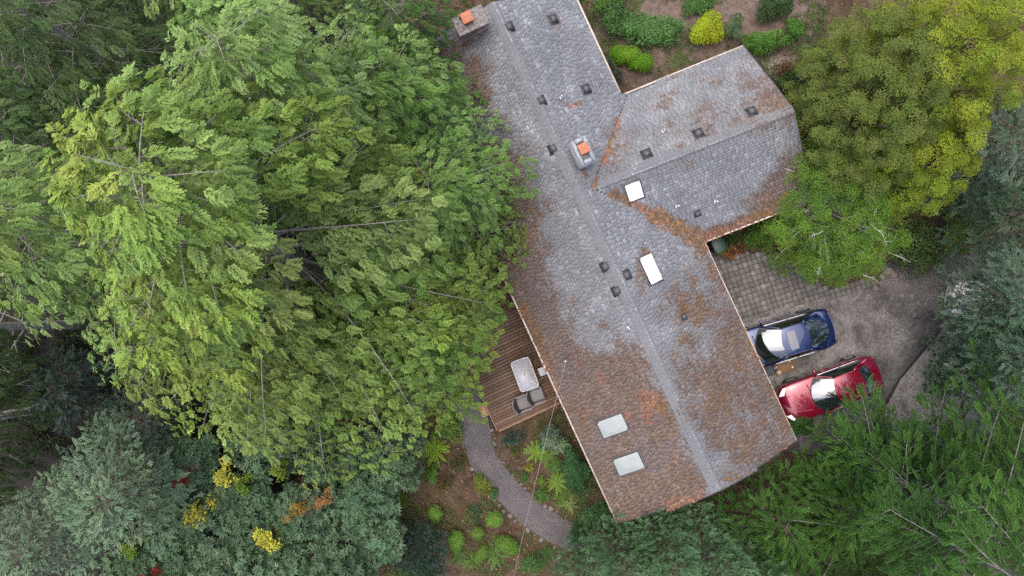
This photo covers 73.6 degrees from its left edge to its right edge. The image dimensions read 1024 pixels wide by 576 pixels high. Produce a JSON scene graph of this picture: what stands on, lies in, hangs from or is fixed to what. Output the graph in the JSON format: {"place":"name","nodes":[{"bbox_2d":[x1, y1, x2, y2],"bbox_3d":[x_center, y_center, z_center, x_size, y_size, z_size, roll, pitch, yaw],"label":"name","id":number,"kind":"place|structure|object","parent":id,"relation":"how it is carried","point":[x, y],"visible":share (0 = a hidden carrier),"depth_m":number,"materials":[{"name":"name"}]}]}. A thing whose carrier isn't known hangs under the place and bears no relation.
{"place":"outdoors","nodes":[
{"label":"outdoors","id":0,"kind":"place"},
{"bbox_2d":[0,0,391,575],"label":"forest floor","id":1,"kind":"structure","parent":0,"point":[50,460],"depth_m":30.00,"materials":[{"name":"brown soil"}]},
{"bbox_2d":[7,403,69,458],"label":"understory shrub","id":2,"kind":"object","parent":1,"relation":"on","point":[38,442],"visible":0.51,"depth_m":29.17,"materials":[{"name":"green plant"}]},
{"bbox_2d":[0,307,82,509],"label":"conifer tree","id":3,"kind":"object","parent":1,"relation":"on","point":[19,411],"visible":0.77,"depth_m":25.70,"materials":[{"name":"green plant"}]},
{"bbox_2d":[0,225,109,400],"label":"conifer tree","id":4,"kind":"object","parent":1,"relation":"on","point":[19,367],"visible":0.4,"depth_m":25.06,"materials":[{"name":"green plant"}]},
{"bbox_2d":[0,462,125,575],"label":"conifer tree","id":5,"kind":"object","parent":1,"relation":"on","point":[34,545],"visible":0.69,"depth_m":25.00,"materials":[{"name":"green plant"}]},
{"bbox_2d":[46,329,87,365],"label":"understory shrub","id":6,"kind":"object","parent":1,"relation":"on","point":[65,342],"visible":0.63,"depth_m":29.15,"materials":[{"name":"green plant"}]},
{"bbox_2d":[22,344,117,436],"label":"conifer tree","id":7,"kind":"object","parent":1,"relation":"on","point":[82,388],"visible":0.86,"depth_m":26.57,"materials":[{"name":"green plant"}]},
{"bbox_2d":[0,75,149,261],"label":"conifer tree","id":8,"kind":"object","parent":1,"relation":"on","point":[12,125],"visible":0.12,"depth_m":22.14,"materials":[{"name":"green plant"}]},
{"bbox_2d":[0,4,165,177],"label":"conifer tree","id":9,"kind":"object","parent":1,"relation":"on","point":[7,81],"visible":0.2,"depth_m":22.78,"materials":[{"name":"green plant"}]},
{"bbox_2d":[86,367,123,400],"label":"understory shrub","id":10,"kind":"object","parent":1,"relation":"on","point":[109,385],"visible":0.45,"depth_m":29.14,"materials":[{"name":"green plant"}]},
{"bbox_2d":[40,396,211,564],"bbox_3d":[-15.533,7.610,26.197,6.737,7.682,6.438,0,90,0],"label":"conifer tree","id":11,"kind":"object","parent":1,"relation":"on","point":[129,487],"visible":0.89,"depth_m":24.85,"materials":[{"name":"green plant"}]},
{"bbox_2d":[0,0,265,179],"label":"conifer tree","id":12,"kind":"object","parent":1,"relation":"on","point":[67,12],"visible":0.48,"depth_m":20.43,"materials":[{"name":"green plant"}]},
{"bbox_2d":[98,538,171,575],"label":"rhododendron","id":13,"kind":"object","parent":1,"relation":"on","point":[141,564],"visible":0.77,"depth_m":27.74,"materials":[{"name":"green plant"}]},
{"bbox_2d":[117,532,154,561],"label":"sapling","id":14,"kind":"object","parent":1,"relation":"on","point":[131,550],"visible":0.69,"depth_m":27.20,"materials":[{"name":"green plant"}]},
{"bbox_2d":[95,373,196,478],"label":"conifer tree","id":15,"kind":"object","parent":1,"relation":"on","point":[144,423],"visible":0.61,"depth_m":26.81,"materials":[{"name":"green plant"}]},
{"bbox_2d":[0,114,308,385],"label":"conifer tree","id":16,"kind":"object","parent":1,"relation":"on","point":[25,210],"visible":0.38,"depth_m":18.24,"materials":[{"name":"green plant"}]},
{"bbox_2d":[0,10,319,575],"bbox_3d":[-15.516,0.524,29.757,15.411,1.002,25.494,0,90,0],"label":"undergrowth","id":17,"kind":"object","parent":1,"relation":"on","point":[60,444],"visible":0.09,"depth_m":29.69,"materials":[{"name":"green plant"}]},
{"bbox_2d":[84,0,251,83],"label":"conifer tree","id":18,"kind":"object","parent":1,"relation":"on","point":[133,5],"visible":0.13,"depth_m":23.37,"materials":[{"name":"green plant"}]},
{"bbox_2d":[137,487,209,555],"bbox_3d":[-13.869,9.418,28.545,3.132,2.946,3.072,0,90,0],"label":"rhododendron","id":19,"kind":"object","parent":1,"relation":"on","point":[189,534],"visible":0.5,"depth_m":27.58,"materials":[{"name":"green plant"}]},
{"bbox_2d":[150,432,222,499],"bbox_3d":[-13.359,7.395,28.570,3.293,2.898,3.087,0,90,0],"label":"rhododendron","id":20,"kind":"object","parent":1,"relation":"on","point":[187,459],"visible":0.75,"depth_m":27.58,"materials":[{"name":"green plant"}]},
{"bbox_2d":[182,494,218,528],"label":"vine maple","id":21,"kind":"object","parent":1,"relation":"on","point":[210,503],"visible":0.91,"depth_m":27.23,"materials":[{"name":"yellow plant"}]},
{"bbox_2d":[159,522,243,575],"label":"rhododendron","id":22,"kind":"object","parent":1,"relation":"on","point":[190,562],"visible":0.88,"depth_m":27.67,"materials":[{"name":"green plant"}]},
{"bbox_2d":[212,456,245,487],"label":"vine maple","id":23,"kind":"object","parent":1,"relation":"on","point":[222,478],"visible":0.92,"depth_m":27.46,"materials":[{"name":"yellow plant"}]},
{"bbox_2d":[189,470,279,546],"bbox_3d":[-11.389,9.007,28.449,3.812,3.146,3.311,0,90,0],"label":"rhododendron","id":24,"kind":"object","parent":1,"relation":"on","point":[233,512],"visible":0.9,"depth_m":27.49,"materials":[{"name":"green plant"}]},
{"bbox_2d":[138,0,350,101],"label":"conifer tree","id":25,"kind":"object","parent":1,"relation":"on","point":[179,3],"visible":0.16,"depth_m":22.86,"materials":[{"name":"green plant"}]},
{"bbox_2d":[234,472,254,496],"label":"sapling","id":26,"kind":"object","parent":1,"relation":"on","point":[245,479],"visible":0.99,"depth_m":27.29,"materials":[{"name":"green plant"}]},
{"bbox_2d":[220,408,302,483],"bbox_3d":[-10.268,6.438,28.467,3.418,3.106,3.160,0,90,0],"label":"rhododendron","id":27,"kind":"object","parent":1,"relation":"on","point":[261,472],"visible":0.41,"depth_m":27.60,"materials":[{"name":"green plant"}]},
{"bbox_2d":[195,236,412,444],"bbox_3d":[-7.953,1.885,24.884,8.715,10.297,8.417,0,90,0],"label":"conifer tree","id":28,"kind":"object","parent":1,"relation":"on","point":[320,342],"visible":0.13,"depth_m":22.63,"materials":[{"name":"green plant"}]},
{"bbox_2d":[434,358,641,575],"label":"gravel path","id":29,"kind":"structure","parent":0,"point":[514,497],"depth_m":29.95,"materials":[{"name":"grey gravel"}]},
{"bbox_2d":[240,0,1023,575],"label":"ground","id":30,"kind":"structure","parent":0,"point":[460,492],"depth_m":30.05,"materials":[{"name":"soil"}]},
{"bbox_2d":[224,534,311,575],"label":"rhododendron","id":31,"kind":"object","parent":30,"relation":"on","point":[284,560],"visible":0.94,"depth_m":27.62,"materials":[{"name":"green plant"}]},
{"bbox_2d":[252,524,286,553],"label":"vine maple","id":32,"kind":"object","parent":30,"relation":"on","point":[265,541],"visible":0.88,"depth_m":27.15,"materials":[{"name":"yellow plant"}]},
{"bbox_2d":[40,59,531,490],"bbox_3d":[-7.436,-0.046,20.609,15.084,18.928,14.642,27,90,0],"label":"conifer tree","id":33,"kind":"object","parent":30,"relation":"on","point":[209,276],"visible":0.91,"depth_m":15.68,"materials":[{"name":"green plant"}]},
{"bbox_2d":[257,480,337,550],"bbox_3d":[-8.762,9.169,28.491,3.319,3.054,2.964,0,90,0],"label":"rhododendron","id":34,"kind":"object","parent":30,"relation":"on","point":[295,528],"visible":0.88,"depth_m":27.38,"materials":[{"name":"green plant"}]},
{"bbox_2d":[279,486,318,522],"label":"vine maple","id":35,"kind":"object","parent":30,"relation":"on","point":[296,506],"visible":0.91,"depth_m":27.12,"materials":[{"name":"brown plant"}]},
{"bbox_2d":[150,0,473,276],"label":"conifer tree","id":36,"kind":"object","parent":30,"relation":"on","point":[258,29],"visible":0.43,"depth_m":15.02,"materials":[{"name":"green plant"}]},
{"bbox_2d":[290,420,360,487],"bbox_3d":[-7.691,6.803,28.337,3.280,3.364,3.049,0,90,0],"label":"rhododendron","id":37,"kind":"object","parent":30,"relation":"on","point":[312,441],"visible":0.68,"depth_m":27.30,"materials":[{"name":"green plant"}]},
{"bbox_2d":[296,514,382,575],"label":"rhododendron","id":38,"kind":"object","parent":30,"relation":"on","point":[326,553],"visible":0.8,"depth_m":27.28,"materials":[{"name":"green plant"}]},
{"bbox_2d":[320,467,401,544],"bbox_3d":[-6.077,8.758,28.265,3.508,3.512,3.309,0,90,0],"label":"rhododendron","id":39,"kind":"object","parent":30,"relation":"on","point":[358,511],"visible":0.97,"depth_m":27.07,"materials":[{"name":"green plant"}]},
{"bbox_2d":[358,517,407,568],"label":"rhododendron","id":40,"kind":"object","parent":30,"relation":"on","point":[384,552],"visible":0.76,"depth_m":27.49,"materials":[{"name":"green plant"}]},
{"bbox_2d":[348,415,427,495],"bbox_3d":[-5.188,6.880,28.377,3.588,3.287,3.483,0,90,0],"label":"rhododendron","id":41,"kind":"object","parent":30,"relation":"on","point":[394,472],"visible":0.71,"depth_m":27.33,"materials":[{"name":"green plant"}]},
{"bbox_2d":[326,0,472,115],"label":"conifer tree","id":42,"kind":"object","parent":30,"relation":"on","point":[396,17],"visible":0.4,"depth_m":23.68,"materials":[{"name":"green plant"}]},
{"bbox_2d":[313,23,492,202],"bbox_3d":[-4.028,-6.305,24.451,7.668,11.187,7.051,0,90,0],"label":"conifer tree","id":43,"kind":"object","parent":30,"relation":"on","point":[421,107],"visible":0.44,"depth_m":21.23,"materials":[{"name":"green plant"}]},
{"bbox_2d":[390,517,449,575],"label":"shrub","id":44,"kind":"object","parent":30,"relation":"on","point":[423,553],"visible":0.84,"depth_m":28.67,"materials":[{"name":"green plant"}]},
{"bbox_2d":[325,225,515,425],"bbox_3d":[-3.476,1.006,25.418,7.276,9.207,8.831,17,90,0],"label":"conifer tree","id":45,"kind":"object","parent":30,"relation":"on","point":[475,332],"visible":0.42,"depth_m":22.81,"materials":[{"name":"green plant"}]},
{"bbox_2d":[420,432,449,467],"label":"fern","id":46,"kind":"object","parent":30,"relation":"on","point":[435,447],"visible":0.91,"depth_m":29.89,"materials":[{"name":"green plant"}]},
{"bbox_2d":[434,414,465,439],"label":"shrub","id":47,"kind":"object","parent":30,"relation":"on","point":[448,430],"visible":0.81,"depth_m":29.37,"materials":[{"name":"green plant"}]},
{"bbox_2d":[359,89,541,281],"bbox_3d":[-3.019,-3.604,25.014,7.755,10.024,7.003,-35,90,0],"label":"conifer tree","id":48,"kind":"object","parent":30,"relation":"on","point":[471,191],"visible":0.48,"depth_m":22.23,"materials":[{"name":"green plant"}]},
{"bbox_2d":[448,529,464,553],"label":"shrub","id":49,"kind":"object","parent":30,"relation":"on","point":[458,538],"visible":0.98,"depth_m":29.41,"materials":[{"name":"green plant"}]},
{"bbox_2d":[473,471,491,495],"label":"shrub","id":50,"kind":"object","parent":30,"relation":"on","point":[481,483],"visible":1,"depth_m":29.63,"materials":[{"name":"green plant"}]},
{"bbox_2d":[485,510,503,527],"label":"shrub","id":51,"kind":"object","parent":30,"relation":"on","point":[494,519],"visible":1,"depth_m":29.50,"materials":[{"name":"green plant"}]},
{"bbox_2d":[452,255,560,431],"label":"wooden deck","id":52,"kind":"structure","parent":30,"relation":"on","point":[496,414],"depth_m":29.43,"materials":[{"name":"brown wood"}]},
{"bbox_2d":[512,394,531,414],"bbox_3d":[0.402,4.902,28.989,0.786,0.887,0.725,-20,90,0],"label":"patio chair","id":53,"kind":"object","parent":52,"relation":"on","point":[519,404],"visible":0.87,"depth_m":29.00,"materials":[{"name":"beige fabric"}]},
{"bbox_2d":[511,356,538,391],"bbox_3d":[0.537,3.626,29.066,0.834,0.735,1.354,-21,90,0],"label":"patio table","id":54,"kind":"object","parent":52,"relation":"on","point":[524,374],"visible":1,"depth_m":28.71,"materials":[{"name":"white glass"}]},
{"bbox_2d":[526,385,545,406],"bbox_3d":[0.971,4.576,28.989,0.786,0.887,0.725,-20,90,0],"label":"patio chair","id":55,"kind":"object","parent":52,"relation":"on","point":[534,395],"visible":0.98,"depth_m":29.00,"materials":[{"name":"beige fabric"}]},
{"bbox_2d":[493,534,520,554],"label":"shrub","id":56,"kind":"object","parent":30,"relation":"on","point":[507,545],"visible":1,"depth_m":29.50,"materials":[{"name":"green plant"}]},
{"bbox_2d":[519,554,544,575],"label":"shrub","id":57,"kind":"object","parent":30,"relation":"on","point":[531,564],"visible":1,"depth_m":29.58,"materials":[{"name":"green plant"}]},
{"bbox_2d":[539,431,568,452],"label":"shrub","id":58,"kind":"object","parent":30,"relation":"on","point":[551,443],"visible":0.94,"depth_m":29.20,"materials":[{"name":"green plant"}]},
{"bbox_2d":[560,446,592,493],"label":"shrub","id":59,"kind":"object","parent":30,"relation":"on","point":[574,476],"visible":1,"depth_m":28.91,"materials":[{"name":"green plant"}]},
{"bbox_2d":[547,526,617,575],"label":"cypress tree","id":60,"kind":"object","parent":30,"relation":"on","point":[560,566],"visible":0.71,"depth_m":27.89,"materials":[{"name":"green plant"}]},
{"bbox_2d":[578,499,615,533],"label":"shrub","id":61,"kind":"object","parent":30,"relation":"on","point":[597,511],"visible":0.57,"depth_m":28.94,"materials":[{"name":"green plant"}]},
{"bbox_2d":[381,0,827,575],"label":"ground cover","id":62,"kind":"object","parent":30,"relation":"on","point":[541,424],"visible":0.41,"depth_m":29.92,"materials":[{"name":"green plant"}]},
{"bbox_2d":[408,0,811,524],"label":"house","id":63,"kind":"structure","parent":30,"relation":"on","point":[627,309],"depth_m":26.35,"materials":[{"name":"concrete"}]},
{"bbox_2d":[574,508,663,575],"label":"cypress tree","id":64,"kind":"object","parent":30,"relation":"on","point":[611,533],"visible":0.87,"depth_m":26.65,"materials":[{"name":"green plant"}]},
{"bbox_2d":[605,520,688,575],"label":"cypress tree","id":65,"kind":"object","parent":30,"relation":"on","point":[664,559],"visible":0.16,"depth_m":26.96,"materials":[{"name":"green plant"}]},
{"bbox_2d":[616,507,708,575],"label":"cypress tree","id":66,"kind":"object","parent":30,"relation":"on","point":[665,551],"visible":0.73,"depth_m":25.73,"materials":[{"name":"green plant"}]},
{"bbox_2d":[587,0,826,92],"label":"dirt clearing","id":67,"kind":"structure","parent":30,"relation":"on","point":[731,7],"depth_m":30.00,"materials":[{"name":"soil"}]},
{"bbox_2d":[601,0,631,38],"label":"shrub","id":68,"kind":"object","parent":67,"relation":"on","point":[613,13],"visible":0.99,"depth_m":29.32,"materials":[{"name":"green plant"}]},
{"bbox_2d":[609,45,641,65],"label":"shrub","id":69,"kind":"object","parent":67,"relation":"on","point":[623,52],"visible":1,"depth_m":29.31,"materials":[{"name":"green plant"}]},
{"bbox_2d":[627,53,654,73],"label":"shrub","id":70,"kind":"object","parent":67,"relation":"on","point":[638,64],"visible":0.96,"depth_m":29.33,"materials":[{"name":"green plant"}]},
{"bbox_2d":[615,11,691,48],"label":"shrub","id":71,"kind":"object","parent":67,"relation":"on","point":[654,33],"visible":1,"depth_m":29.29,"materials":[{"name":"green plant"}]},
{"bbox_2d":[681,0,713,17],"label":"shrub","id":72,"kind":"object","parent":67,"relation":"on","point":[692,6],"visible":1,"depth_m":29.53,"materials":[{"name":"green plant"}]},
{"bbox_2d":[688,9,724,45],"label":"shrub","id":73,"kind":"object","parent":67,"relation":"on","point":[704,29],"visible":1,"depth_m":29.24,"materials":[{"name":"yellow plant"}]},
{"bbox_2d":[724,11,743,42],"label":"shrub","id":74,"kind":"object","parent":67,"relation":"on","point":[736,28],"visible":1,"depth_m":29.39,"materials":[{"name":"green plant"}]},
{"bbox_2d":[742,28,793,55],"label":"shrub","id":75,"kind":"object","parent":67,"relation":"on","point":[762,39],"visible":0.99,"depth_m":29.39,"materials":[{"name":"green plant"}]},
{"bbox_2d":[755,0,794,23],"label":"shrub","id":76,"kind":"object","parent":67,"relation":"on","point":[768,9],"visible":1,"depth_m":29.25,"materials":[{"name":"green plant"}]},
{"bbox_2d":[784,17,806,38],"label":"shrub","id":77,"kind":"object","parent":67,"relation":"on","point":[796,30],"visible":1,"depth_m":29.40,"materials":[{"name":"green plant"}]},
{"bbox_2d":[656,501,760,575],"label":"cypress tree","id":78,"kind":"object","parent":30,"relation":"on","point":[713,563],"visible":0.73,"depth_m":25.83,"materials":[{"name":"green plant"}]},
{"bbox_2d":[694,518,793,575],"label":"cypress tree","id":79,"kind":"object","parent":30,"relation":"on","point":[768,562],"visible":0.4,"depth_m":26.64,"materials":[{"name":"green plant"}]},
{"bbox_2d":[741,222,767,249],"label":"shrub","id":80,"kind":"object","parent":30,"relation":"on","point":[754,234],"visible":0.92,"depth_m":29.22,"materials":[{"name":"green plant"}]},
{"bbox_2d":[701,454,834,570],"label":"fir tree","id":81,"kind":"object","parent":30,"relation":"on","point":[801,536],"visible":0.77,"depth_m":26.65,"materials":[{"name":"green plant"}]},
{"bbox_2d":[759,53,806,93],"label":"dirt clearing","id":82,"kind":"structure","parent":30,"relation":"on","point":[776,60],"depth_m":29.98,"materials":[{"name":"beige soil"}]},
{"bbox_2d":[775,65,801,92],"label":"shrub","id":83,"kind":"object","parent":82,"relation":"on","point":[791,76],"visible":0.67,"depth_m":29.17,"materials":[{"name":"green plant"}]},
{"bbox_2d":[706,514,881,575],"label":"fir tree","id":84,"kind":"object","parent":30,"relation":"on","point":[810,563],"visible":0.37,"depth_m":26.64,"materials":[{"name":"green plant"}]},
{"bbox_2d":[751,125,919,288],"bbox_3d":[13.092,-3.420,27.542,6.428,5.438,7.018,0,90,0],"label":"dogwood tree","id":85,"kind":"object","parent":30,"relation":"on","point":[821,209],"visible":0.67,"depth_m":26.57,"materials":[{"name":"green plant"}]},
{"bbox_2d":[779,442,907,563],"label":"fir tree","id":86,"kind":"object","parent":30,"relation":"on","point":[853,506],"visible":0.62,"depth_m":26.05,"materials":[{"name":"green plant"}]},
{"bbox_2d":[781,0,960,207],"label":"maple tree","id":87,"kind":"object","parent":30,"relation":"on","point":[844,111],"visible":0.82,"depth_m":23.70,"materials":[{"name":"green plant"}]},
{"bbox_2d":[743,323,1023,575],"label":"fir tree","id":88,"kind":"object","parent":30,"relation":"on","point":[1015,526],"visible":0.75,"depth_m":23.92,"materials":[{"name":"green plant"}]},
{"bbox_2d":[783,373,1008,571],"bbox_3d":[15.050,7.547,26.242,7.200,7.533,6.728,29,90,0],"label":"fir tree","id":89,"kind":"object","parent":30,"relation":"on","point":[958,459],"visible":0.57,"depth_m":25.81,"materials":[{"name":"green plant"}]},
{"bbox_2d":[784,0,1023,170],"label":"maple tree","id":90,"kind":"object","parent":30,"relation":"on","point":[1011,45],"visible":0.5,"depth_m":21.89,"materials":[{"name":"green plant"}]},
{"bbox_2d":[839,105,994,226],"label":"maple tree","id":91,"kind":"object","parent":30,"relation":"on","point":[949,151],"visible":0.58,"depth_m":23.69,"materials":[{"name":"green plant"}]},
{"bbox_2d":[892,215,948,279],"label":"shrub","id":92,"kind":"object","parent":30,"relation":"on","point":[920,247],"visible":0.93,"depth_m":28.73,"materials":[{"name":"green plant"}]},
{"bbox_2d":[921,333,981,398],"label":"conifer tree","id":93,"kind":"object","parent":30,"relation":"on","point":[943,377],"visible":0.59,"depth_m":27.77,"materials":[{"name":"green plant"}]},
{"bbox_2d":[879,244,1023,373],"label":"gravel lane","id":94,"kind":"structure","parent":30,"relation":"on","point":[929,287],"depth_m":29.98,"materials":[{"name":"grey gravel"}]},
{"bbox_2d":[944,279,1023,328],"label":"white car","id":95,"kind":"object","parent":94,"relation":"on","point":[960,300],"visible":0.09,"depth_m":29.17,"materials":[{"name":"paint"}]},
{"bbox_2d":[938,197,993,253],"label":"shrub","id":96,"kind":"object","parent":30,"relation":"on","point":[960,228],"visible":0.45,"depth_m":28.13,"materials":[{"name":"green plant"}]},
{"bbox_2d":[909,385,1023,575],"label":"fir tree","id":97,"kind":"object","parent":30,"relation":"on","point":[1014,450],"visible":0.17,"depth_m":26.21,"materials":[{"name":"green plant"}]},
{"bbox_2d":[919,81,1023,221],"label":"conifer tree","id":98,"kind":"object","parent":30,"relation":"on","point":[996,140],"visible":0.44,"depth_m":23.54,"materials":[{"name":"green plant"}]},
{"bbox_2d":[923,237,1023,384],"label":"conifer tree","id":99,"kind":"object","parent":30,"relation":"on","point":[1005,286],"visible":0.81,"depth_m":25.42,"materials":[{"name":"green plant"}]},
{"bbox_2d":[934,292,1023,431],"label":"conifer tree","id":100,"kind":"object","parent":30,"relation":"on","point":[999,376],"visible":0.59,"depth_m":24.77,"materials":[{"name":"green plant"}]},
{"bbox_2d":[935,147,1023,270],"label":"conifer tree","id":101,"kind":"object","parent":30,"relation":"on","point":[1001,209],"visible":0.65,"depth_m":25.54,"materials":[{"name":"green plant"}]},
{"bbox_2d":[710,250,878,322],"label":"paved patio","id":102,"kind":"structure","parent":0,"point":[757,289],"depth_m":29.96,"materials":[{"name":"grey stone"}]},
{"bbox_2d":[742,287,995,458],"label":"driveway","id":103,"kind":"structure","parent":0,"point":[904,325],"depth_m":29.96,"materials":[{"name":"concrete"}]},
{"bbox_2d":[745,308,837,371],"bbox_3d":[11.498,2.248,29.237,4.720,1.456,2.293,-17,90,0],"label":"blue car","id":104,"kind":"object","parent":103,"relation":"on","point":[802,332],"visible":0.72,"depth_m":28.79,"materials":[{"name":"paint"}]},
{"bbox_2d":[788,415,814,437],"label":"shrub","id":105,"kind":"object","parent":103,"relation":"on","point":[798,423],"visible":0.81,"depth_m":29.18,"materials":[{"name":"green plant"}]},
{"bbox_2d":[776,355,883,420],"bbox_3d":[13.622,4.317,29.253,4.450,1.424,2.233,-21,90,0],"label":"red car","id":106,"kind":"object","parent":103,"relation":"on","point":[814,393],"visible":0.82,"depth_m":28.95,"materials":[{"name":"paint"}]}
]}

